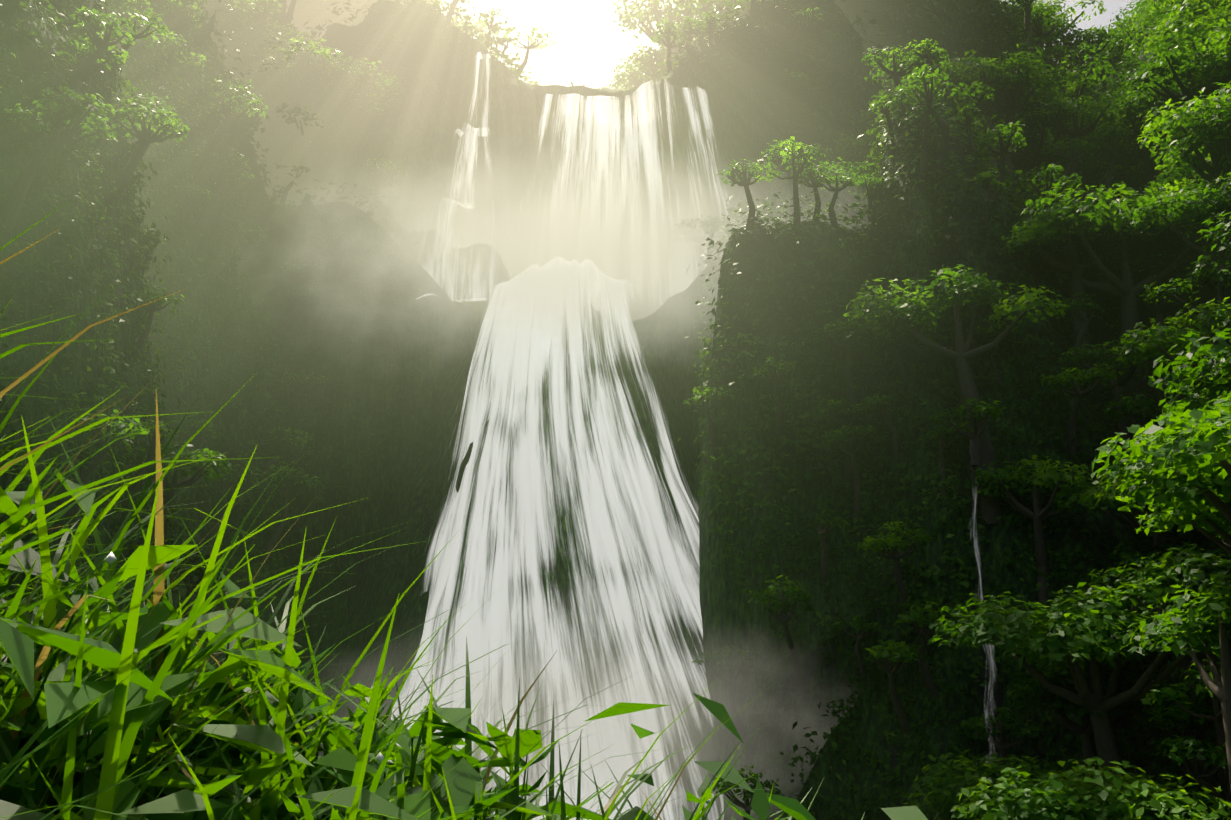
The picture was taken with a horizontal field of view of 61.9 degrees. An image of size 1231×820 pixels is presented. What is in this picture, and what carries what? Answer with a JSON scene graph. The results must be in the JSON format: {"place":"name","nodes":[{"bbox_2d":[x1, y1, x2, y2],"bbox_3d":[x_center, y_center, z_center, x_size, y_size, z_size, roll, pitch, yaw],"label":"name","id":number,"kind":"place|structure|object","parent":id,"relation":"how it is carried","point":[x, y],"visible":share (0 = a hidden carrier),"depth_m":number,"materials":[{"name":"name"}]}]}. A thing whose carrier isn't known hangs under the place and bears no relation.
{"place":"outdoors","nodes":[
{"label":"outdoors","id":0,"kind":"place"},
{"bbox_2d":[0,0,1230,819],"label":"terrain","id":1,"kind":"structure","parent":0,"point":[426,444],"depth_m":97.18,"materials":[{"name":"green plant"}]},
{"bbox_2d":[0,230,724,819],"bbox_3d":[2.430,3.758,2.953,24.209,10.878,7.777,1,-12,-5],"label":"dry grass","id":2,"kind":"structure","parent":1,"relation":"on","point":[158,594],"depth_m":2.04,"materials":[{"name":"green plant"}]},
{"bbox_2d":[34,551,710,806],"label":"flower buds","id":3,"kind":"object","parent":1,"relation":"on","point":[110,559],"visible":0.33,"depth_m":1.61,"materials":[{"name":"white"}]},
{"bbox_2d":[402,52,508,301],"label":"water cascade","id":4,"kind":"object","parent":1,"relation":"on","point":[470,140],"depth_m":127.86,"materials":[{"name":"white liquid"}]},
{"bbox_2d":[0,399,927,819],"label":"herb","id":5,"kind":"object","parent":1,"relation":"on","point":[60,699],"depth_m":1.87,"materials":[{"name":"green plant"}]},
{"bbox_2d":[0,201,938,819],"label":"grass","id":6,"kind":"structure","parent":1,"relation":"on","point":[116,755],"depth_m":1.87,"materials":[{"name":"green plant"}]},
{"bbox_2d":[370,303,723,819],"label":"waterfall","id":7,"kind":"object","parent":1,"relation":"on","point":[606,425],"depth_m":93.99,"materials":[{"name":"white liquid"}]},
{"bbox_2d":[225,116,898,392],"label":"mist","id":8,"kind":"structure","parent":1,"relation":"attached to","point":[520,218],"depth_m":104.92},
{"bbox_2d":[242,581,889,819],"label":"mist","id":9,"kind":"structure","parent":1,"relation":"on","point":[593,698],"depth_m":82.59,"materials":[{"name":"white liquid"}]},
{"bbox_2d":[295,128,852,320],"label":"mist","id":10,"kind":"structure","parent":1,"relation":"on","point":[570,180],"depth_m":124.22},
{"bbox_2d":[0,0,1230,819],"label":"cliff vegetation","id":11,"kind":"object","parent":1,"relation":"on","point":[126,87],"depth_m":95.12,"materials":[{"name":"green plant"}]},
{"bbox_2d":[514,79,752,320],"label":"waterfall","id":12,"kind":"object","parent":1,"relation":"on","point":[606,103],"depth_m":134.79,"materials":[{"name":"white liquid"}]},
{"bbox_2d":[969,442,1000,761],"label":"waterfall","id":13,"kind":"object","parent":1,"relation":"on","point":[981,597],"depth_m":79.35,"materials":[{"name":"white liquid"}]},
{"bbox_2d":[0,0,1230,819],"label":"mist spray","id":14,"kind":"object","parent":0,"point":[630,354],"depth_m":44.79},
{"bbox_2d":[104,0,1230,817],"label":"mist spray","id":15,"kind":"object","parent":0,"point":[640,382],"depth_m":85.77,"materials":[{"name":"white liquid"}]},
{"bbox_2d":[201,0,1230,321],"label":"mist spray","id":16,"kind":"object","parent":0,"point":[651,116],"depth_m":118.76,"materials":[{"name":"white liquid"}]},
{"bbox_2d":[293,0,1221,177],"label":"mist spray","id":17,"kind":"object","parent":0,"point":[759,0],"depth_m":150.13,"materials":[{"name":"white"}]},
{"bbox_2d":[441,0,1157,88],"label":"sky","id":18,"kind":"structure","parent":0,"point":[607,54],"materials":[{"name":"white"}]},
{"bbox_2d":[1038,0,1156,90],"bbox_3d":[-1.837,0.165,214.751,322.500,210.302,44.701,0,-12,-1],"label":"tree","id":19,"kind":"object","parent":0,"point":[1128,30],"depth_m":215.83,"materials":[{"name":"green plant"}]}
]}

